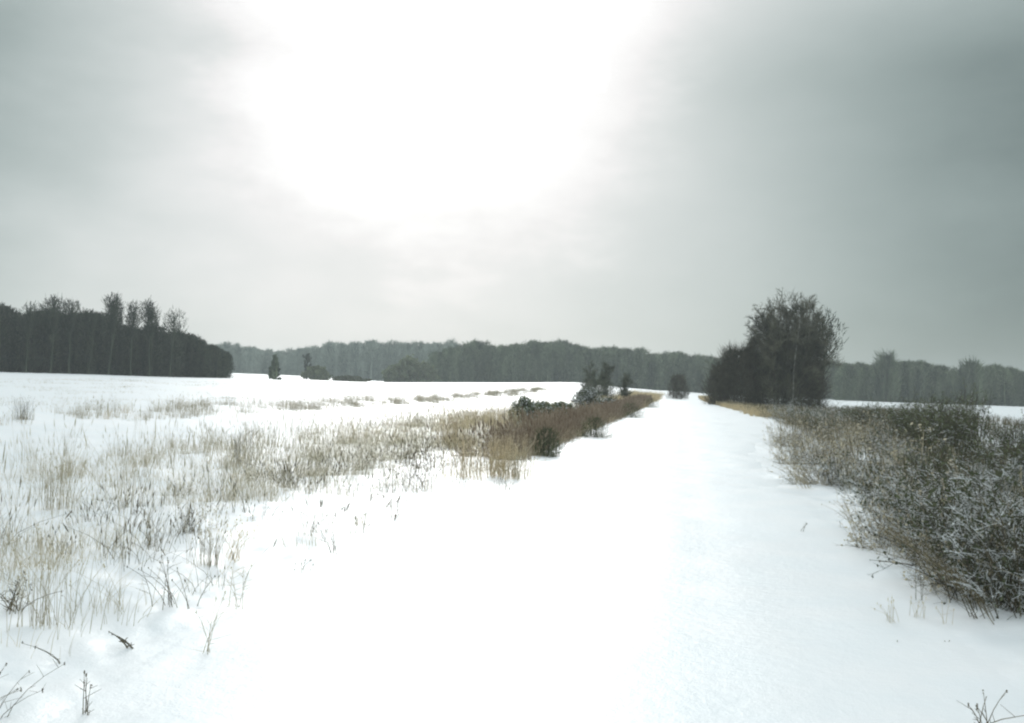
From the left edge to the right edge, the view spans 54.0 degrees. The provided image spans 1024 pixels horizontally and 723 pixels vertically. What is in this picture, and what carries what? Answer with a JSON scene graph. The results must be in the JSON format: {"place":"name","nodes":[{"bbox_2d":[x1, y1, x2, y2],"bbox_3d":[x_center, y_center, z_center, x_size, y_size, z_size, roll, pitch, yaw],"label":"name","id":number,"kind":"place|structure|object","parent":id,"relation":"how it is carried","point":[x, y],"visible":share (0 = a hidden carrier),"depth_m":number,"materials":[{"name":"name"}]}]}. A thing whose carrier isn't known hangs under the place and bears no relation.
{"place":"outdoors","nodes":[
{"label":"outdoors","id":0,"kind":"place"},
{"bbox_2d":[0,372,1023,722],"bbox_3d":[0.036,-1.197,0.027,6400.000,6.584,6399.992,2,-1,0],"label":"snowy ground","id":1,"kind":"structure","parent":0,"point":[100,654],"depth_m":12.90,"materials":[{"name":"snow"}]},
{"bbox_2d":[20,301,38,372],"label":"bare tree","id":2,"kind":"object","parent":1,"relation":"on","point":[29,311],"visible":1,"depth_m":180.98,"materials":[{"name":"plant"}]},
{"bbox_2d":[0,572,62,613],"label":"dark weed","id":3,"kind":"object","parent":1,"relation":"on","point":[11,603],"visible":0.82,"depth_m":7.05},
{"bbox_2d":[0,660,64,718],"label":"forked twigs","id":4,"kind":"object","parent":1,"relation":"on","point":[20,690],"visible":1,"depth_m":4.69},
{"bbox_2d":[0,525,105,628],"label":"grass tuft","id":5,"kind":"object","parent":1,"relation":"on","point":[43,610],"visible":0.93,"depth_m":6.55,"materials":[{"name":"plant"}]},
{"bbox_2d":[37,294,68,372],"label":"bare tree","id":6,"kind":"object","parent":1,"relation":"on","point":[50,319],"visible":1,"depth_m":182.49,"materials":[{"name":"plant"}]},
{"bbox_2d":[31,451,87,510],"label":"grass tuft","id":7,"kind":"object","parent":1,"relation":"on","point":[52,494],"visible":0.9,"depth_m":13.41,"materials":[{"name":"plant"}]},
{"bbox_2d":[61,297,82,373],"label":"bare tree","id":8,"kind":"object","parent":1,"relation":"on","point":[70,316],"visible":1,"depth_m":183.87,"materials":[{"name":"grey wood"}]},
{"bbox_2d":[82,311,103,373],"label":"bare tree","id":9,"kind":"object","parent":1,"relation":"on","point":[96,319],"visible":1,"depth_m":185.25,"materials":[{"name":"plant"}]},
{"bbox_2d":[101,292,125,374],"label":"bare tree","id":10,"kind":"object","parent":1,"relation":"on","point":[114,314],"visible":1,"depth_m":186.45,"materials":[{"name":"plant"}]},
{"bbox_2d":[0,302,235,377],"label":"wood","id":11,"kind":"object","parent":1,"relation":"on","point":[193,356],"visible":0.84,"depth_m":189.92,"materials":[{"name":"plant"}]},
{"bbox_2d":[122,301,143,375],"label":"bare tree","id":12,"kind":"object","parent":1,"relation":"on","point":[132,325],"visible":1,"depth_m":187.93,"materials":[{"name":"grey wood"}]},
{"bbox_2d":[138,297,161,375],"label":"bare tree","id":13,"kind":"object","parent":1,"relation":"on","point":[150,318],"visible":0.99,"depth_m":188.94,"materials":[{"name":"grey wood"}]},
{"bbox_2d":[127,555,215,609],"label":"dead stalk","id":14,"kind":"object","parent":1,"relation":"on","point":[170,593],"visible":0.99,"depth_m":7.11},
{"bbox_2d":[162,308,187,376],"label":"bare tree","id":15,"kind":"object","parent":1,"relation":"on","point":[174,334],"visible":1,"depth_m":190.20,"materials":[{"name":"grey wood"}]},
{"bbox_2d":[168,502,210,535],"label":"grass tuft","id":16,"kind":"object","parent":1,"relation":"on","point":[188,524],"visible":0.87,"depth_m":10.70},
{"bbox_2d":[183,507,237,567],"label":"grass tuft","id":17,"kind":"object","parent":1,"relation":"on","point":[207,552],"visible":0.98,"depth_m":8.84,"materials":[{"name":"plant"}]},
{"bbox_2d":[211,515,258,562],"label":"grass tuft","id":18,"kind":"object","parent":1,"relation":"on","point":[237,551],"visible":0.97,"depth_m":9.21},
{"bbox_2d":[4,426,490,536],"bbox_3d":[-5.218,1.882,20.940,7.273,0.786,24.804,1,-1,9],"label":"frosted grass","id":19,"kind":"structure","parent":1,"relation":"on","point":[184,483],"depth_m":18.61,"materials":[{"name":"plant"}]},
{"bbox_2d":[0,402,517,549],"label":"meadow grass","id":20,"kind":"structure","parent":1,"relation":"on","point":[303,448],"depth_m":21.46,"materials":[{"name":"plant"}]},
{"bbox_2d":[268,353,281,379],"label":"tree","id":21,"kind":"object","parent":1,"relation":"on","point":[274,371],"visible":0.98,"depth_m":242.97,"materials":[{"name":"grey plant"}]},
{"bbox_2d":[0,385,550,424],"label":"field edge grass","id":22,"kind":"structure","parent":1,"relation":"on","point":[350,400],"depth_m":65.57,"materials":[{"name":"plant"}]},
{"bbox_2d":[0,378,552,407],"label":"field stubble","id":23,"kind":"object","parent":1,"relation":"on","point":[270,388],"visible":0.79,"depth_m":125.64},
{"bbox_2d":[0,423,584,594],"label":"weeds","id":24,"kind":"object","parent":1,"relation":"on","point":[218,503],"visible":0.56,"depth_m":12.34,"materials":[{"name":"plant"}]},
{"bbox_2d":[0,422,589,656],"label":"sparse grass","id":25,"kind":"structure","parent":1,"relation":"on","point":[56,562],"depth_m":9.77,"materials":[{"name":"plant"}]},
{"bbox_2d":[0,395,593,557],"bbox_3d":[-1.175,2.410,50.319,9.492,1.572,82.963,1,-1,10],"label":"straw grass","id":26,"kind":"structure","parent":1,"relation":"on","point":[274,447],"depth_m":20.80,"materials":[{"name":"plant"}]},
{"bbox_2d":[300,365,333,379],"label":"bush","id":27,"kind":"object","parent":1,"relation":"on","point":[317,372],"visible":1,"depth_m":321.89,"materials":[{"name":"grey plant"}]},
{"bbox_2d":[210,338,460,380],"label":"distant wood","id":28,"kind":"object","parent":1,"relation":"on","point":[372,359],"visible":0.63,"depth_m":506.90,"materials":[{"name":"bark"},{"name":"twig"}]},
{"bbox_2d":[331,375,371,381],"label":"bush","id":29,"kind":"object","parent":1,"relation":"on","point":[350,378],"visible":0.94,"depth_m":327.62,"materials":[{"name":"grey plant"}]},
{"bbox_2d":[381,364,410,381],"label":"round bush","id":30,"kind":"object","parent":1,"relation":"on","point":[390,373],"visible":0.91,"depth_m":364.59,"materials":[{"name":"grey plant"}]},
{"bbox_2d":[394,354,425,381],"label":"round bush","id":31,"kind":"object","parent":1,"relation":"on","point":[407,363],"visible":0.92,"depth_m":365.06,"materials":[{"name":"grey plant"}]},
{"bbox_2d":[380,453,442,491],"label":"thin weed","id":32,"kind":"object","parent":1,"relation":"on","point":[424,485],"visible":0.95,"depth_m":15.86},
{"bbox_2d":[408,362,439,381],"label":"round bush","id":33,"kind":"object","parent":1,"relation":"on","point":[429,373],"visible":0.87,"depth_m":366.17,"materials":[{"name":"grey plant"}]},
{"bbox_2d":[307,396,576,444],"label":"tan grass","id":34,"kind":"structure","parent":1,"relation":"on","point":[466,417],"depth_m":37.35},
{"bbox_2d":[430,406,477,445],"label":"grass tuft","id":35,"kind":"object","parent":1,"relation":"on","point":[453,430],"visible":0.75,"depth_m":28.73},
{"bbox_2d":[428,433,503,480],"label":"grass tuft","id":36,"kind":"object","parent":1,"relation":"on","point":[465,473],"visible":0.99,"depth_m":17.61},
{"bbox_2d":[469,405,520,436],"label":"grass tuft","id":37,"kind":"object","parent":1,"relation":"on","point":[492,418],"visible":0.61,"depth_m":34.89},
{"bbox_2d":[472,434,546,479],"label":"grass tuft","id":38,"kind":"object","parent":1,"relation":"on","point":[499,468],"visible":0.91,"depth_m":18.48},
{"bbox_2d":[506,394,541,426],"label":"hedge bush","id":39,"kind":"object","parent":1,"relation":"on","point":[527,405],"visible":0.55,"depth_m":43.81,"materials":[{"name":"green plant"}]},
{"bbox_2d":[426,394,656,470],"bbox_3d":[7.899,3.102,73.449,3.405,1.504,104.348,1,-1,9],"label":"brown weeds","id":40,"kind":"object","parent":1,"relation":"on","point":[560,420],"visible":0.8,"depth_m":30.46,"materials":[{"name":"plant"}]},
{"bbox_2d":[529,425,563,456],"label":"green bush","id":41,"kind":"object","parent":1,"relation":"on","point":[545,452],"visible":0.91,"depth_m":24.31,"materials":[{"name":"green plant"}]},
{"bbox_2d":[570,387,606,408],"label":"frosted bush","id":42,"kind":"object","parent":1,"relation":"on","point":[588,394],"visible":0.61,"depth_m":77.34,"materials":[{"name":"grey plant"}]},
{"bbox_2d":[577,415,612,437],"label":"green bush","id":43,"kind":"object","parent":1,"relation":"on","point":[596,433],"visible":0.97,"depth_m":34.51,"materials":[{"name":"green plant"}]},
{"bbox_2d":[579,377,623,399],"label":"tangled bush","id":44,"kind":"object","parent":1,"relation":"on","point":[598,382],"visible":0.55,"depth_m":115.15,"materials":[{"name":"grey plant"}]},
{"bbox_2d":[597,360,614,395],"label":"bare tree","id":45,"kind":"object","parent":1,"relation":"on","point":[607,367],"visible":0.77,"depth_m":117.49,"materials":[{"name":"grey plant"}]},
{"bbox_2d":[618,373,633,397],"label":"bare tree","id":46,"kind":"object","parent":1,"relation":"on","point":[625,382],"visible":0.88,"depth_m":117.01,"materials":[{"name":"grey plant"}]},
{"bbox_2d":[424,337,853,398],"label":"central wood","id":47,"kind":"object","parent":1,"relation":"on","point":[558,360],"visible":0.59,"depth_m":383.75,"materials":[{"name":"plant"}]},
{"bbox_2d":[664,372,689,398],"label":"round bush","id":48,"kind":"object","parent":1,"relation":"on","point":[673,380],"visible":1,"depth_m":169.21,"materials":[{"name":"grey plant"}]},
{"bbox_2d":[704,364,736,404],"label":"dense bush","id":49,"kind":"object","parent":1,"relation":"on","point":[715,390],"visible":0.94,"depth_m":120.89,"materials":[{"name":"grey plant"}]},
{"bbox_2d":[697,342,770,405],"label":"dense bush","id":50,"kind":"object","parent":1,"relation":"on","point":[733,361],"visible":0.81,"depth_m":121.69,"materials":[{"name":"grey plant"}]},
{"bbox_2d":[762,416,807,446],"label":"roadside shrub","id":51,"kind":"object","parent":1,"relation":"on","point":[782,438],"visible":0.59,"depth_m":32.60,"materials":[{"name":"plant"}]},
{"bbox_2d":[737,287,844,408],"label":"multi stemmed tree","id":52,"kind":"object","parent":1,"relation":"on","point":[784,345],"visible":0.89,"depth_m":121.20,"materials":[{"name":"grey plant"}]},
{"bbox_2d":[767,423,830,464],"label":"roadside shrub","id":53,"kind":"object","parent":1,"relation":"on","point":[801,456],"visible":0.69,"depth_m":24.42,"materials":[{"name":"plant"}]},
{"bbox_2d":[767,436,844,485],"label":"roadside shrub","id":54,"kind":"object","parent":1,"relation":"on","point":[808,473],"visible":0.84,"depth_m":18.86,"materials":[{"name":"plant"}]},
{"bbox_2d":[788,356,833,409],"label":"dense bush","id":55,"kind":"object","parent":1,"relation":"on","point":[816,394],"visible":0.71,"depth_m":120.96,"materials":[{"name":"grey plant"}]},
{"bbox_2d":[789,402,849,438],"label":"roadside shrub","id":56,"kind":"object","parent":1,"relation":"on","point":[814,421],"visible":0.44,"depth_m":39.13,"materials":[{"name":"brown plant"}]},
{"bbox_2d":[812,308,848,396],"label":"slender tree","id":57,"kind":"object","parent":1,"relation":"on","point":[831,327],"visible":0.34,"depth_m":124.93,"materials":[{"name":"plant"}]},
{"bbox_2d":[789,423,872,465],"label":"roadside shrub","id":58,"kind":"object","parent":1,"relation":"on","point":[823,447],"visible":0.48,"depth_m":24.59,"materials":[{"name":"plant"}]},
{"bbox_2d":[790,445,889,487],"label":"roadside shrub","id":59,"kind":"object","parent":1,"relation":"on","point":[838,474],"visible":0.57,"depth_m":18.72,"materials":[{"name":"brown plant"}]},
{"bbox_2d":[814,406,883,446],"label":"roadside shrub","id":60,"kind":"object","parent":1,"relation":"on","point":[868,423],"visible":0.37,"depth_m":35.68,"materials":[{"name":"plant"}]},
{"bbox_2d":[834,397,884,431],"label":"roadside shrub","id":61,"kind":"object","parent":1,"relation":"on","point":[854,412],"visible":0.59,"depth_m":53.06,"materials":[{"name":"brown plant"}]},
{"bbox_2d":[819,438,918,506],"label":"roadside shrub","id":62,"kind":"object","parent":1,"relation":"on","point":[869,485],"visible":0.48,"depth_m":15.19,"materials":[{"name":"brown plant"}]},
{"bbox_2d":[724,399,1023,562],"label":"verge weeds","id":63,"kind":"object","parent":1,"relation":"on","point":[811,428],"visible":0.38,"depth_m":28.81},
{"bbox_2d":[840,412,912,454],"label":"roadside shrub","id":64,"kind":"object","parent":1,"relation":"on","point":[878,432],"visible":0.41,"depth_m":31.52,"materials":[{"name":"brown plant"}]},
{"bbox_2d":[818,415,951,485],"bbox_3d":[7.158,1.759,19.182,2.249,1.581,2.257,1,-2,30],"label":"roadside shrub","id":65,"kind":"object","parent":1,"relation":"on","point":[896,447],"visible":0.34,"depth_m":19.02,"materials":[{"name":"plant"}]},
{"bbox_2d":[834,485,937,550],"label":"roadside shrub","id":66,"kind":"object","parent":1,"relation":"on","point":[856,540],"visible":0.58,"depth_m":10.86,"materials":[{"name":"plant"}]},
{"bbox_2d":[868,347,907,401],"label":"broad tree","id":67,"kind":"object","parent":1,"relation":"on","point":[886,365],"visible":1,"depth_m":314.44,"materials":[{"name":"grey plant"}]},
{"bbox_2d":[761,403,1023,440],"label":"verge grass","id":68,"kind":"structure","parent":1,"relation":"on","point":[997,419],"depth_m":88.15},
{"bbox_2d":[865,392,921,439],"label":"roadside shrub","id":69,"kind":"object","parent":1,"relation":"on","point":[879,409],"visible":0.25,"depth_m":43.63,"materials":[{"name":"brown plant"}]},
{"bbox_2d":[840,450,969,519],"bbox_3d":[5.431,1.746,13.845,1.575,1.107,1.581,2,-2,-21],"label":"roadside shrub","id":70,"kind":"object","parent":1,"relation":"on","point":[912,476],"visible":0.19,"depth_m":13.88,"materials":[{"name":"plant"}]},
{"bbox_2d":[839,465,975,543],"bbox_3d":[4.589,1.720,11.846,1.584,1.158,1.618,1,-2,22],"label":"roadside shrub","id":71,"kind":"object","parent":1,"relation":"on","point":[865,502],"visible":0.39,"depth_m":11.83,"materials":[{"name":"brown plant"}]},
{"bbox_2d":[878,389,937,447],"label":"roadside shrub","id":72,"kind":"object","parent":1,"relation":"on","point":[892,414],"visible":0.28,"depth_m":36.77,"materials":[{"name":"brown plant"}]},
{"bbox_2d":[871,431,956,464],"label":"roadside shrub","id":73,"kind":"object","parent":1,"relation":"on","point":[902,446],"visible":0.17,"depth_m":26.15,"materials":[{"name":"brown plant"}]},
{"bbox_2d":[866,485,966,562],"bbox_3d":[4.128,1.704,10.213,1.011,0.885,1.007,1,-2,34],"label":"roadside shrub","id":74,"kind":"object","parent":1,"relation":"on","point":[898,545],"visible":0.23,"depth_m":10.29,"materials":[{"name":"plant"}]},
{"bbox_2d":[876,510,957,593],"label":"leaning stems","id":75,"kind":"object","parent":1,"relation":"on","point":[913,550],"visible":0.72,"depth_m":8.70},
{"bbox_2d":[891,387,949,450],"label":"roadside shrub","id":76,"kind":"object","parent":1,"relation":"on","point":[917,413],"visible":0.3,"depth_m":34.08,"materials":[{"name":"brown plant"}]},
{"bbox_2d":[877,431,966,495],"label":"roadside shrub","id":77,"kind":"object","parent":1,"relation":"on","point":[929,461],"visible":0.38,"depth_m":17.18,"materials":[{"name":"brown plant"}]},
{"bbox_2d":[829,359,1023,406],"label":"wood","id":78,"kind":"object","parent":1,"relation":"on","point":[1005,385],"visible":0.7,"depth_m":315.36,"materials":[{"name":"plant"}]},
{"bbox_2d":[862,525,1002,624],"bbox_3d":[3.105,1.600,7.535,1.197,0.688,0.520,2,-1,-7],"label":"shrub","id":79,"kind":"object","parent":1,"relation":"on","point":[957,583],"visible":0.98,"depth_m":7.58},
{"bbox_2d":[888,391,977,467],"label":"roadside shrub","id":80,"kind":"object","parent":1,"relation":"on","point":[956,434],"visible":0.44,"depth_m":25.67,"materials":[{"name":"green plant"}]},
{"bbox_2d":[865,448,1008,518],"bbox_3d":[5.659,1.702,13.089,1.670,1.156,1.840,3,-2,-34],"label":"roadside shrub","id":81,"kind":"object","parent":1,"relation":"on","point":[943,475],"visible":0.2,"depth_m":13.05,"materials":[{"name":"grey plant"}]},
{"bbox_2d":[856,455,1023,564],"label":"roadside shrub","id":82,"kind":"object","parent":1,"relation":"on","point":[898,502],"visible":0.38,"depth_m":10.06,"materials":[{"name":"brown plant"}]},
{"bbox_2d":[893,512,991,586],"bbox_3d":[3.967,1.741,9.229,0.923,0.812,0.927,2,-1,-4],"label":"roadside shrub","id":83,"kind":"object","parent":1,"relation":"on","point":[926,577],"visible":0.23,"depth_m":9.19,"materials":[{"name":"plant"}]},
{"bbox_2d":[865,456,1023,543],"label":"roadside shrub","id":84,"kind":"object","parent":1,"relation":"on","point":[931,475],"visible":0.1,"depth_m":11.40,"materials":[{"name":"grey plant"}]},
{"bbox_2d":[870,458,1023,613],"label":"roadside shrub","id":85,"kind":"object","parent":1,"relation":"on","point":[942,549],"visible":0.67,"depth_m":8.26,"materials":[{"name":"brown plant"}]},
{"bbox_2d":[914,378,983,439],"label":"roadside shrub","id":86,"kind":"object","parent":1,"relation":"on","point":[954,403],"visible":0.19,"depth_m":33.36,"materials":[{"name":"green plant"}]},
{"bbox_2d":[885,494,1022,580],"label":"roadside shrub","id":87,"kind":"object","parent":1,"relation":"on","point":[914,515],"visible":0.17,"depth_m":9.49,"materials":[{"name":"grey plant"}]},
{"bbox_2d":[906,422,1002,477],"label":"roadside shrub","id":88,"kind":"object","parent":1,"relation":"on","point":[957,450],"visible":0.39,"depth_m":22.95,"materials":[{"name":"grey plant"}]},
{"bbox_2d":[889,441,1023,587],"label":"roadside shrub","id":89,"kind":"object","parent":1,"relation":"on","point":[998,474],"visible":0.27,"depth_m":8.79,"materials":[{"name":"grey plant"}]},
{"bbox_2d":[891,455,1021,502],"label":"roadside shrub","id":90,"kind":"object","parent":1,"relation":"on","point":[985,468],"visible":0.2,"depth_m":16.42,"materials":[{"name":"grey plant"}]},
{"bbox_2d":[899,512,1018,603],"bbox_3d":[3.808,1.675,8.525,1.011,0.885,1.007,0,-2,41],"label":"roadside shrub","id":91,"kind":"object","parent":1,"relation":"on","point":[939,578],"visible":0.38,"depth_m":8.49,"materials":[{"name":"plant"}]},
{"bbox_2d":[921,383,999,466],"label":"roadside shrub","id":92,"kind":"object","parent":1,"relation":"on","point":[974,423],"visible":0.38,"depth_m":28.48,"materials":[{"name":"green plant"}]},
{"bbox_2d":[911,465,1023,560],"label":"roadside shrub","id":93,"kind":"object","parent":1,"relation":"on","point":[970,491],"visible":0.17,"depth_m":10.37,"materials":[{"name":"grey plant"}]},
{"bbox_2d":[946,355,991,404],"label":"broad tree","id":94,"kind":"object","parent":1,"relation":"on","point":[975,374],"visible":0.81,"depth_m":302.55,"materials":[{"name":"grey plant"}]},
{"bbox_2d":[918,407,1023,477],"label":"roadside shrub","id":95,"kind":"object","parent":1,"relation":"on","point":[998,428],"visible":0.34,"depth_m":23.44,"materials":[{"name":"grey plant"}]},
{"bbox_2d":[921,464,1023,619],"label":"roadside shrub","id":96,"kind":"object","parent":1,"relation":"on","point":[979,590],"visible":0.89,"depth_m":7.89,"materials":[{"name":"brown plant"}]},
{"bbox_2d":[949,445,1023,508],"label":"roadside shrub","id":97,"kind":"object","parent":1,"relation":"on","point":[996,480],"visible":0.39,"depth_m":15.78,"materials":[{"name":"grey plant"}]},
{"bbox_2d":[952,483,1023,615],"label":"leaning stems","id":98,"kind":"object","parent":1,"relation":"on","point":[1019,581],"visible":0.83,"depth_m":7.91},
{"bbox_2d":[965,422,1023,505],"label":"roadside shrub","id":99,"kind":"object","parent":1,"relation":"on","point":[1019,462],"visible":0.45,"depth_m":16.52,"materials":[{"name":"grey plant"}]},
{"bbox_2d":[977,409,1023,459],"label":"roadside shrub","id":100,"kind":"object","parent":1,"relation":"on","point":[1015,435],"visible":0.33,"depth_m":31.27,"materials":[{"name":"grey plant"}]},
{"bbox_2d":[0,0,1023,373],"label":"sky","id":101,"kind":"structure","parent":0,"point":[279,175],"materials":[{"name":"grey"}]},
{"bbox_2d":[47,399,1023,722],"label":"snowy path","id":102,"kind":"structure","parent":0,"point":[667,561],"depth_m":7.11,"materials":[{"name":"snow"}]},
{"bbox_2d":[193,591,239,653],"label":"thin weed","id":103,"kind":"object","parent":102,"relation":"on","point":[208,649],"visible":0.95,"depth_m":6.09,"materials":[{"name":"plant"}]},
{"bbox_2d":[495,437,549,480],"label":"thin weed","id":104,"kind":"object","parent":102,"relation":"on","point":[517,462],"visible":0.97,"depth_m":18.11,"materials":[{"name":"plant"}]},
{"bbox_2d":[956,690,1023,722],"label":"forked twigs","id":105,"kind":"object","parent":102,"relation":"on","point":[985,711],"visible":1,"depth_m":5.00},
{"bbox_2d":[597,389,664,408],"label":"ditch grass","id":106,"kind":"structure","parent":0,"point":[654,394],"depth_m":152.70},
{"bbox_2d":[698,395,797,418],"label":"bank grass","id":107,"kind":"structure","parent":0,"point":[751,412],"depth_m":93.80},
{"bbox_2d":[725,400,1023,605],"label":"verge grass","id":108,"kind":"structure","parent":0,"point":[866,453],"depth_m":24.76,"materials":[{"name":"plant"}]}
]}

